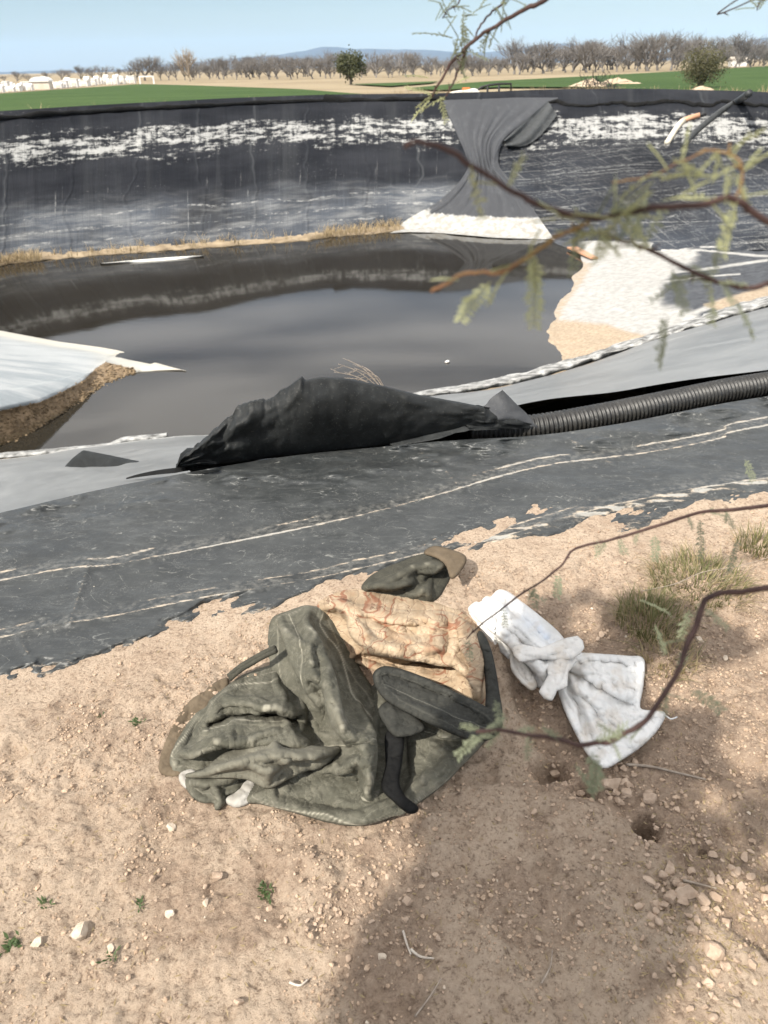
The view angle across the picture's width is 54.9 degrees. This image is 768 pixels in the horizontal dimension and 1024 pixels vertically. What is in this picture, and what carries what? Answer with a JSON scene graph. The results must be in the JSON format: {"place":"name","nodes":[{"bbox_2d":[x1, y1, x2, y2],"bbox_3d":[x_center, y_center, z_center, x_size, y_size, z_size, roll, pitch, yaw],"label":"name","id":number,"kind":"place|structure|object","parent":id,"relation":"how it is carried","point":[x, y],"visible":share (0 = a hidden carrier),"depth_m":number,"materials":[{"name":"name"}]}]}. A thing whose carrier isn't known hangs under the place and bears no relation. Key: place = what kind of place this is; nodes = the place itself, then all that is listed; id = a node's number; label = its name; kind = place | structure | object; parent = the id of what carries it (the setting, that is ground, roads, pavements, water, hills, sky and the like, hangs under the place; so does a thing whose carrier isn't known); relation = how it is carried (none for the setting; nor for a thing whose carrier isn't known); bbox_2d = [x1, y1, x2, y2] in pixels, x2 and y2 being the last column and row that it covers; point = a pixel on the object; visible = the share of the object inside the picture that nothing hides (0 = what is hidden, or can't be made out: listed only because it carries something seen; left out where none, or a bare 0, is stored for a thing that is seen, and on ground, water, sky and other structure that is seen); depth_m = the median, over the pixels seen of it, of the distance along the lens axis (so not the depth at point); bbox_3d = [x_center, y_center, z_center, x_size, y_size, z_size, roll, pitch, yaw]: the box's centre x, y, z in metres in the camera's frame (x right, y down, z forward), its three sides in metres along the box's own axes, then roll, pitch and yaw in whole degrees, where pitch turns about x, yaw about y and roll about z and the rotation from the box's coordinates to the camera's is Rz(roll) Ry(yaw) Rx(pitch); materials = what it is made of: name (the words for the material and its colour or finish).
{"place":"outdoors","nodes":[
{"label":"outdoors","id":0,"kind":"place"},
{"bbox_2d":[0,362,134,444],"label":"shore gravel","id":1,"kind":"structure","parent":0,"point":[82,392],"depth_m":14.00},
{"bbox_2d":[0,331,184,445],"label":"salt spit","id":2,"kind":"structure","parent":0,"point":[36,370],"depth_m":15.21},
{"bbox_2d":[0,84,356,110],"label":"crop field","id":3,"kind":"structure","parent":0,"point":[123,94],"depth_m":69.24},
{"bbox_2d":[0,225,403,265],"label":"silt bank","id":4,"kind":"structure","parent":0,"point":[214,244],"depth_m":26.99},
{"bbox_2d":[0,218,402,263],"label":"dry grass","id":5,"kind":"structure","parent":4,"relation":"on","point":[16,257],"depth_m":26.95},
{"bbox_2d":[0,92,482,257],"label":"pond liner","id":6,"kind":"object","parent":4,"relation":"on","point":[76,178],"visible":0.91,"depth_m":29.53,"materials":[{"name":"plastic"}]},
{"bbox_2d":[391,98,557,238],"bbox_3d":[3.915,-14.872,31.234,6.618,4.221,11.738,4,32,9],"label":"liner sheet","id":7,"kind":"object","parent":6,"relation":"attached to","point":[485,129],"visible":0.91,"depth_m":30.03,"materials":[{"name":"plastic"}]},
{"bbox_2d":[257,851,406,943],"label":"gravel","id":8,"kind":"structure","parent":0,"point":[359,885],"depth_m":1.58,"materials":[{"name":"stone"}]},
{"bbox_2d":[0,231,763,452],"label":"pond water","id":9,"kind":"structure","parent":0,"point":[228,330],"depth_m":19.04,"materials":[{"name":"liquid"}]},
{"bbox_2d":[101,256,200,263],"bbox_3d":[-7.933,-8.672,25.372,3.464,0.060,0.570,-9,32,-13],"label":"salt bar","id":10,"kind":"object","parent":9,"relation":"on","point":[159,259],"visible":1,"depth_m":25.26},
{"bbox_2d":[0,491,767,1023],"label":"bank soil","id":11,"kind":"structure","parent":0,"point":[196,985],"depth_m":1.70,"materials":[{"name":"soil"}]},
{"bbox_2d":[0,930,31,955],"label":"weed sprout","id":12,"kind":"object","parent":11,"relation":"on","point":[14,941],"visible":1,"depth_m":1.53,"materials":[{"name":"green plant"}]},
{"bbox_2d":[30,936,41,946],"bbox_3d":[-0.718,0.889,1.527,0.022,0.016,0.021,-1,31,0],"label":"stone","id":13,"kind":"object","parent":11,"relation":"on","point":[37,942],"visible":1,"depth_m":1.52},
{"bbox_2d":[69,921,87,941],"bbox_3d":[-0.637,0.879,1.548,0.032,0.031,0.043,-1,31,0],"label":"stone","id":14,"kind":"object","parent":11,"relation":"on","point":[79,932],"visible":1,"depth_m":1.54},
{"bbox_2d":[257,880,273,904],"bbox_3d":[-0.269,0.832,1.636,0.071,0.014,0.050,13,34,22],"label":"weed sprout","id":15,"kind":"object","parent":11,"relation":"on","point":[263,885],"visible":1,"depth_m":1.63,"materials":[{"name":"green plant"}]},
{"bbox_2d":[158,546,502,825],"bbox_3d":[-0.142,0.379,2.198,0.911,0.219,1.195,-1,31,0],"label":"canvas jacket","id":16,"kind":"object","parent":11,"relation":"on","point":[310,721],"visible":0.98,"depth_m":1.91,"materials":[{"name":"fabric"}]},
{"bbox_2d":[317,589,485,705],"bbox_3d":[0.055,0.338,2.285,0.674,0.191,0.463,12,34,21],"label":"blanket","id":17,"kind":"object","parent":16,"relation":"on","point":[427,639],"visible":0.88,"depth_m":2.18,"materials":[{"name":"fabric"}]},
{"bbox_2d":[0,296,767,512],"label":"pond liner","id":18,"kind":"object","parent":11,"relation":"on","point":[698,347],"visible":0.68,"depth_m":6.68,"materials":[{"name":"plastic"}]},
{"bbox_2d":[176,377,537,471],"bbox_3d":[-0.103,-0.375,3.584,1.753,0.785,0.527,-7,32,-10],"label":"liner flap","id":19,"kind":"object","parent":18,"relation":"on","point":[301,416],"visible":0.98,"depth_m":3.32,"materials":[{"name":"plastic"}]},
{"bbox_2d":[334,358,383,385],"bbox_3d":[-0.113,-0.576,4.053,0.382,0.565,0.098,-7,32,-9],"label":"dry stalk","id":20,"kind":"object","parent":18,"relation":"on","point":[362,374],"visible":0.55,"depth_m":3.94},
{"bbox_2d":[0,396,767,681],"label":"pond liner","id":21,"kind":"object","parent":11,"relation":"on","point":[92,573],"visible":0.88,"depth_m":2.96,"materials":[{"name":"plastic"}]},
{"bbox_2d":[468,372,767,438],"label":"corrugated pipe","id":22,"kind":"object","parent":21,"relation":"on","point":[694,396],"visible":0.81,"depth_m":3.77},
{"bbox_2d":[0,601,767,1023],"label":"pebbles","id":23,"kind":"object","parent":11,"relation":"on","point":[536,915],"visible":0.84,"depth_m":1.57,"materials":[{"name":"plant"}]},
{"bbox_2d":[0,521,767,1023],"bbox_3d":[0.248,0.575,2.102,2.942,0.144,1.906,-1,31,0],"label":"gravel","id":24,"kind":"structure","parent":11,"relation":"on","point":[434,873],"depth_m":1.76,"materials":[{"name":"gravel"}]},
{"bbox_2d":[0,508,767,1023],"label":"soil clods","id":25,"kind":"object","parent":11,"relation":"on","point":[422,916],"visible":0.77,"depth_m":1.79,"materials":[{"name":"soil"}]},
{"bbox_2d":[468,590,677,768],"bbox_3d":[0.546,0.419,2.230,0.390,0.121,0.764,-16,34,-23],"label":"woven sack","id":26,"kind":"object","parent":11,"relation":"on","point":[546,658],"visible":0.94,"depth_m":2.13,"materials":[{"name":"fabric"}]},
{"bbox_2d":[404,0,767,799],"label":"mesquite tree","id":27,"kind":"object","parent":11,"relation":"on","point":[594,784],"visible":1,"depth_m":0.51,"materials":[{"name":"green plant"}]},
{"bbox_2d":[603,778,620,789],"bbox_3d":[0.571,0.679,1.852,0.049,0.029,0.029,-1,31,0],"label":"stone","id":28,"kind":"object","parent":11,"relation":"on","point":[612,783],"visible":0.98,"depth_m":1.84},
{"bbox_2d":[643,792,656,804],"bbox_3d":[0.656,0.708,1.825,0.034,0.029,0.032,5,32,11],"label":"stone","id":29,"kind":"object","parent":11,"relation":"on","point":[649,797],"visible":1,"depth_m":1.82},
{"bbox_2d":[593,576,716,648],"bbox_3d":[0.839,0.314,2.325,0.358,0.102,0.352,-10,32,-14],"label":"grass tuft","id":30,"kind":"object","parent":11,"relation":"on","point":[654,615],"visible":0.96,"depth_m":2.36,"materials":[{"name":"plant"}]},
{"bbox_2d":[626,763,705,779],"bbox_3d":[0.725,0.664,1.906,0.196,0.016,0.019,6,32,11],"label":"stick","id":31,"kind":"object","parent":11,"relation":"on","point":[656,767],"visible":1,"depth_m":1.91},
{"bbox_2d":[617,623,715,687],"bbox_3d":[0.828,0.422,2.207,0.326,0.064,0.312,-1,31,0],"label":"grass tuft","id":32,"kind":"object","parent":11,"relation":"on","point":[696,664],"visible":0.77,"depth_m":2.22,"materials":[{"name":"plant"}]},
{"bbox_2d":[665,860,674,874],"bbox_3d":[0.638,0.795,1.649,0.021,0.024,0.041,18,36,28],"label":"stone","id":33,"kind":"object","parent":11,"relation":"on","point":[670,869],"visible":1,"depth_m":1.64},
{"bbox_2d":[624,864,746,953],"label":"gravel","id":34,"kind":"structure","parent":11,"relation":"on","point":[670,896],"depth_m":1.58,"materials":[{"name":"stone"}]},
{"bbox_2d":[674,884,698,899],"bbox_3d":[0.653,0.820,1.597,0.055,0.030,0.031,-9,32,-13],"label":"stone","id":35,"kind":"object","parent":11,"relation":"on","point":[687,891],"visible":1,"depth_m":1.59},
{"bbox_2d":[628,534,765,618],"bbox_3d":[1.076,0.221,2.507,0.482,0.078,0.560,-1,31,0],"label":"grass tuft","id":36,"kind":"object","parent":11,"relation":"on","point":[694,564],"visible":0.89,"depth_m":2.55,"materials":[{"name":"plant"}]},
{"bbox_2d":[642,558,765,590],"bbox_3d":[1.108,0.202,2.508,0.584,0.027,0.029,-13,33,-19],"label":"stick","id":37,"kind":"object","parent":36,"relation":"on","point":[702,572],"visible":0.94,"depth_m":2.51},
{"bbox_2d":[652,944,756,1023],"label":"gravel","id":38,"kind":"structure","parent":11,"relation":"on","point":[708,982],"depth_m":1.44,"materials":[{"name":"stone"}]},
{"bbox_2d":[658,846,767,911],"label":"gravel","id":39,"kind":"structure","parent":11,"relation":"on","point":[736,872],"depth_m":1.66,"materials":[{"name":"stone"}]},
{"bbox_2d":[702,940,724,960],"bbox_3d":[0.664,0.883,1.492,0.038,0.036,0.039,-1,31,0],"label":"stone","id":40,"kind":"object","parent":11,"relation":"on","point":[712,950],"visible":1,"depth_m":1.48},
{"bbox_2d":[723,518,767,560],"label":"grass tuft","id":41,"kind":"object","parent":11,"relation":"on","point":[758,535],"visible":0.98,"depth_m":2.73,"materials":[{"name":"plant"}]},
{"bbox_2d":[0,59,767,93],"bbox_3d":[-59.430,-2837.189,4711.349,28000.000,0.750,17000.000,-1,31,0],"label":"ground","id":42,"kind":"structure","parent":0,"point":[335,83],"depth_m":149.90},
{"bbox_2d":[29,77,53,89],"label":"white building","id":43,"kind":"structure","parent":42,"relation":"on","point":[42,83],"depth_m":106.39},
{"bbox_2d":[122,57,163,80],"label":"orchard tree","id":44,"kind":"object","parent":42,"relation":"on","point":[140,68],"visible":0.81,"depth_m":180.18,"materials":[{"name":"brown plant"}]},
{"bbox_2d":[133,54,167,80],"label":"orchard tree","id":45,"kind":"object","parent":42,"relation":"on","point":[149,63],"visible":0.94,"depth_m":179.38,"materials":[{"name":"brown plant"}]},
{"bbox_2d":[157,61,179,79],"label":"orchard tree","id":46,"kind":"object","parent":42,"relation":"on","point":[175,68],"visible":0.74,"depth_m":177.16,"materials":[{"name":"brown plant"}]},
{"bbox_2d":[169,47,196,81],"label":"bare tree","id":47,"kind":"object","parent":42,"relation":"on","point":[182,60],"visible":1,"depth_m":150.64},
{"bbox_2d":[184,63,204,79],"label":"orchard tree","id":48,"kind":"object","parent":42,"relation":"on","point":[193,71],"visible":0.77,"depth_m":174.94,"materials":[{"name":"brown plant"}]},
{"bbox_2d":[200,56,228,78],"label":"orchard tree","id":49,"kind":"object","parent":42,"relation":"on","point":[212,62],"visible":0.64,"depth_m":176.93,"materials":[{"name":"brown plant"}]},
{"bbox_2d":[211,55,240,78],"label":"orchard tree","id":50,"kind":"object","parent":42,"relation":"on","point":[219,61],"visible":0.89,"depth_m":174.03,"materials":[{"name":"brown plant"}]},
{"bbox_2d":[223,58,256,78],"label":"orchard tree","id":51,"kind":"object","parent":42,"relation":"on","point":[248,65],"visible":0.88,"depth_m":163.89,"materials":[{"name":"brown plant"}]},
{"bbox_2d":[231,63,251,79],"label":"orchard tree","id":52,"kind":"object","parent":42,"relation":"on","point":[235,68],"visible":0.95,"depth_m":163.25,"materials":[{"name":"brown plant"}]},
{"bbox_2d":[227,53,264,77],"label":"orchard tree","id":53,"kind":"object","parent":42,"relation":"on","point":[249,57],"visible":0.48,"depth_m":199.51,"materials":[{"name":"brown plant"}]},
{"bbox_2d":[241,52,277,76],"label":"orchard tree","id":54,"kind":"object","parent":42,"relation":"on","point":[263,56],"visible":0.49,"depth_m":195.00,"materials":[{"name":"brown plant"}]},
{"bbox_2d":[251,58,282,79],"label":"orchard tree","id":55,"kind":"object","parent":42,"relation":"on","point":[267,66],"visible":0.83,"depth_m":156.08,"materials":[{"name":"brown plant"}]},
{"bbox_2d":[255,55,289,78],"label":"orchard tree","id":56,"kind":"object","parent":42,"relation":"on","point":[277,68],"visible":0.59,"depth_m":162.50,"materials":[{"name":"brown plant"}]},
{"bbox_2d":[267,55,301,78],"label":"orchard tree","id":57,"kind":"object","parent":42,"relation":"on","point":[289,65],"visible":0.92,"depth_m":152.53,"materials":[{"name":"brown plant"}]},
{"bbox_2d":[279,57,321,78],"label":"orchard tree","id":58,"kind":"object","parent":42,"relation":"on","point":[308,65],"visible":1,"depth_m":149.21,"materials":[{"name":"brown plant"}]},
{"bbox_2d":[311,50,337,77],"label":"orchard tree","id":59,"kind":"object","parent":42,"relation":"on","point":[327,55],"visible":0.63,"depth_m":156.49,"materials":[{"name":"grey plant"}]},
{"bbox_2d":[332,44,366,84],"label":"round tree","id":60,"kind":"object","parent":42,"relation":"on","point":[348,65],"visible":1,"depth_m":96.76,"materials":[{"name":"green plant"}]},
{"bbox_2d":[363,51,404,77],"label":"orchard tree","id":61,"kind":"object","parent":42,"relation":"on","point":[379,59],"visible":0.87,"depth_m":150.83,"materials":[{"name":"grey plant"}]},
{"bbox_2d":[381,51,420,76],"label":"orchard tree","id":62,"kind":"object","parent":42,"relation":"on","point":[408,57],"visible":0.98,"depth_m":148.55,"materials":[{"name":"grey plant"}]},
{"bbox_2d":[392,51,422,76],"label":"orchard tree","id":63,"kind":"object","parent":42,"relation":"on","point":[413,65],"visible":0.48,"depth_m":153.31,"materials":[{"name":"grey plant"}]},
{"bbox_2d":[408,54,443,74],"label":"orchard tree","id":64,"kind":"object","parent":42,"relation":"on","point":[424,61],"visible":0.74,"depth_m":180.13,"materials":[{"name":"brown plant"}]},
{"bbox_2d":[459,53,483,75],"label":"orchard tree","id":65,"kind":"object","parent":42,"relation":"on","point":[478,59],"visible":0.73,"depth_m":148.37,"materials":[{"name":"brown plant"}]},
{"bbox_2d":[480,56,502,74],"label":"orchard tree","id":66,"kind":"object","parent":42,"relation":"on","point":[494,63],"visible":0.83,"depth_m":150.64,"materials":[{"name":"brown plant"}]},
{"bbox_2d":[478,83,511,91],"bbox_3d":[5.794,-21.922,38.938,2.200,1.173,1.560,-1,31,0],"label":"utility trailer","id":67,"kind":"object","parent":42,"relation":"on","point":[488,85],"visible":0.34,"depth_m":38.15,"materials":[{"name":"black metal"}]},
{"bbox_2d":[485,55,515,74],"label":"orchard tree","id":68,"kind":"object","parent":42,"relation":"on","point":[497,69],"visible":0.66,"depth_m":159.33,"materials":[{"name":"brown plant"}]},
{"bbox_2d":[493,33,528,73],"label":"orchard tree","id":69,"kind":"object","parent":42,"relation":"on","point":[513,46],"visible":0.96,"depth_m":157.06,"materials":[{"name":"grey plant"}]},
{"bbox_2d":[503,49,538,74],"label":"orchard tree","id":70,"kind":"object","parent":42,"relation":"on","point":[519,56],"visible":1,"depth_m":151.76,"materials":[{"name":"grey plant"}]},
{"bbox_2d":[508,39,569,73],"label":"orchard tree","id":71,"kind":"object","parent":42,"relation":"on","point":[543,61],"visible":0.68,"depth_m":159.57,"materials":[{"name":"grey plant"}]},
{"bbox_2d":[518,42,559,73],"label":"orchard tree","id":72,"kind":"object","parent":42,"relation":"on","point":[526,49],"visible":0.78,"depth_m":158.25,"materials":[{"name":"grey plant"}]},
{"bbox_2d":[534,45,575,72],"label":"orchard tree","id":73,"kind":"object","parent":42,"relation":"on","point":[562,58],"visible":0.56,"depth_m":168.75,"materials":[{"name":"grey plant"}]},
{"bbox_2d":[558,43,592,71],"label":"orchard tree","id":74,"kind":"object","parent":42,"relation":"on","point":[575,62],"visible":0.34,"depth_m":167.63,"materials":[{"name":"grey plant"}]},
{"bbox_2d":[563,34,623,72],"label":"orchard tree","id":75,"kind":"object","parent":42,"relation":"on","point":[585,50],"visible":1,"depth_m":157.44,"materials":[{"name":"grey plant"}]},
{"bbox_2d":[581,47,612,70],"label":"orchard tree","id":76,"kind":"object","parent":42,"relation":"on","point":[602,63],"visible":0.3,"depth_m":174.30,"materials":[{"name":"grey plant"}]},
{"bbox_2d":[567,64,628,88],"bbox_3d":[10.891,-21.920,38.135,3.664,2.192,2.733,-1,31,0],"label":"brush heap","id":77,"kind":"object","parent":42,"relation":"on","point":[600,83],"visible":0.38,"depth_m":38.13,"materials":[{"name":"brown plant"}]},
{"bbox_2d":[584,45,619,71],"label":"orchard tree","id":78,"kind":"object","parent":42,"relation":"on","point":[598,60],"visible":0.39,"depth_m":165.82,"materials":[{"name":"grey plant"}]},
{"bbox_2d":[611,41,642,71],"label":"orchard tree","id":79,"kind":"object","parent":42,"relation":"on","point":[619,57],"visible":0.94,"depth_m":163.93,"materials":[{"name":"grey plant"}]},
{"bbox_2d":[629,37,657,70],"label":"orchard tree","id":80,"kind":"object","parent":42,"relation":"on","point":[638,62],"visible":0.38,"depth_m":167.14,"materials":[{"name":"grey plant"}]},
{"bbox_2d":[612,28,689,70],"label":"orchard tree","id":81,"kind":"object","parent":42,"relation":"on","point":[653,41],"visible":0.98,"depth_m":162.85,"materials":[{"name":"grey plant"}]},
{"bbox_2d":[632,30,677,69],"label":"orchard tree","id":82,"kind":"object","parent":42,"relation":"on","point":[656,61],"visible":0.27,"depth_m":171.85,"materials":[{"name":"grey plant"}]},
{"bbox_2d":[657,31,703,69],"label":"orchard tree","id":83,"kind":"object","parent":42,"relation":"on","point":[671,55],"visible":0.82,"depth_m":165.24,"materials":[{"name":"grey plant"}]},
{"bbox_2d":[662,33,714,68],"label":"orchard tree","id":84,"kind":"object","parent":42,"relation":"on","point":[693,47],"visible":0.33,"depth_m":177.97,"materials":[{"name":"grey plant"}]},
{"bbox_2d":[688,30,715,58],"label":"orchard tree","id":85,"kind":"object","parent":42,"relation":"on","point":[700,40],"visible":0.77,"depth_m":176.04,"materials":[{"name":"grey plant"}]},
{"bbox_2d":[693,35,730,50],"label":"orchard tree","id":86,"kind":"object","parent":42,"relation":"on","point":[721,42],"visible":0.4,"depth_m":216.41,"materials":[{"name":"grey plant"}]},
{"bbox_2d":[696,46,735,68],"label":"orchard tree","id":87,"kind":"object","parent":42,"relation":"on","point":[728,54],"visible":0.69,"depth_m":171.11,"materials":[{"name":"grey plant"}]},
{"bbox_2d":[728,57,747,66],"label":"white house","id":88,"kind":"structure","parent":42,"relation":"on","point":[732,62],"depth_m":218.99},
{"bbox_2d":[716,32,767,67],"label":"orchard tree","id":89,"kind":"object","parent":42,"relation":"on","point":[740,43],"visible":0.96,"depth_m":180.17,"materials":[{"name":"grey plant"}]},
{"bbox_2d":[723,43,767,66],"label":"orchard tree","id":90,"kind":"object","parent":42,"relation":"on","point":[753,55],"visible":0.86,"depth_m":179.65,"materials":[{"name":"grey plant"}]},
{"bbox_2d":[0,37,767,73],"bbox_3d":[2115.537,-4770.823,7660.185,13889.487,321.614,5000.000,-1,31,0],"label":"mountains","id":91,"kind":"structure","parent":0,"point":[443,55],"depth_m":6954.08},
{"bbox_2d":[0,0,767,71],"label":"sky","id":92,"kind":"structure","parent":0,"point":[36,35],"materials":[{"name":"blue"}]},
{"bbox_2d":[29,83,767,107],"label":"dry grass","id":93,"kind":"structure","parent":0,"point":[563,88],"depth_m":36.25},
{"bbox_2d":[360,81,437,85],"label":"crop field","id":94,"kind":"structure","parent":0,"point":[394,84],"depth_m":93.04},
{"bbox_2d":[418,771,478,809],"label":"gravel","id":95,"kind":"structure","parent":0,"point":[421,804],"depth_m":1.82,"materials":[{"name":"stone"}]},
{"bbox_2d":[406,66,767,91],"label":"crop field","id":96,"kind":"structure","parent":0,"point":[754,79],"depth_m":81.58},
{"bbox_2d":[569,78,605,87],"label":"earth mound","id":97,"kind":"object","parent":96,"relation":"on","point":[574,85],"visible":0.49,"depth_m":67.65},
{"bbox_2d":[603,77,640,83],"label":"rubble mound","id":98,"kind":"object","parent":96,"relation":"on","point":[621,81],"visible":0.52,"depth_m":73.94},
{"bbox_2d":[674,40,734,86],"bbox_3d":[25.327,-35.372,58.773,4.240,3.582,4.324,-25,39,-34],"label":"olive bush","id":99,"kind":"object","parent":96,"relation":"on","point":[699,66],"visible":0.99,"depth_m":58.34,"materials":[{"name":"green plant"}]},
{"bbox_2d":[562,758,651,812],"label":"gravel","id":100,"kind":"structure","parent":0,"point":[626,791],"depth_m":1.86,"materials":[{"name":"stone"}]},
{"bbox_2d":[476,783,747,965],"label":"gravel","id":101,"kind":"structure","parent":0,"point":[590,866],"depth_m":1.65,"materials":[{"name":"stone"}]},
{"bbox_2d":[471,240,767,391],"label":"pond bench","id":102,"kind":"object","parent":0,"point":[604,304],"visible":0.59,"depth_m":19.14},
{"bbox_2d":[567,246,597,258],"bbox_3d":[6.622,-8.646,24.657,0.360,0.090,1.926,-5,31,-7],"label":"wooden board","id":103,"kind":"object","parent":102,"relation":"on","point":[586,254],"visible":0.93,"depth_m":24.39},
{"bbox_2d":[483,89,767,250],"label":"pond liner","id":104,"kind":"object","parent":102,"relation":"on","point":[584,149],"visible":0.75,"depth_m":28.92,"materials":[{"name":"plastic"}]},
{"bbox_2d":[664,112,705,144],"bbox_3d":[11.820,-15.377,29.659,2.457,1.080,0.818,-24,38,-32],"label":"drain pipe","id":105,"kind":"object","parent":104,"relation":"on","point":[675,129],"visible":1,"depth_m":29.78,"materials":[{"name":"white plastic"}]},
{"bbox_2d":[681,89,752,145],"bbox_3d":[12.667,-15.126,28.406,2.074,2.035,4.905,10,33,17],"label":"drain hose","id":106,"kind":"object","parent":104,"relation":"on","point":[746,95],"visible":0.91,"depth_m":28.89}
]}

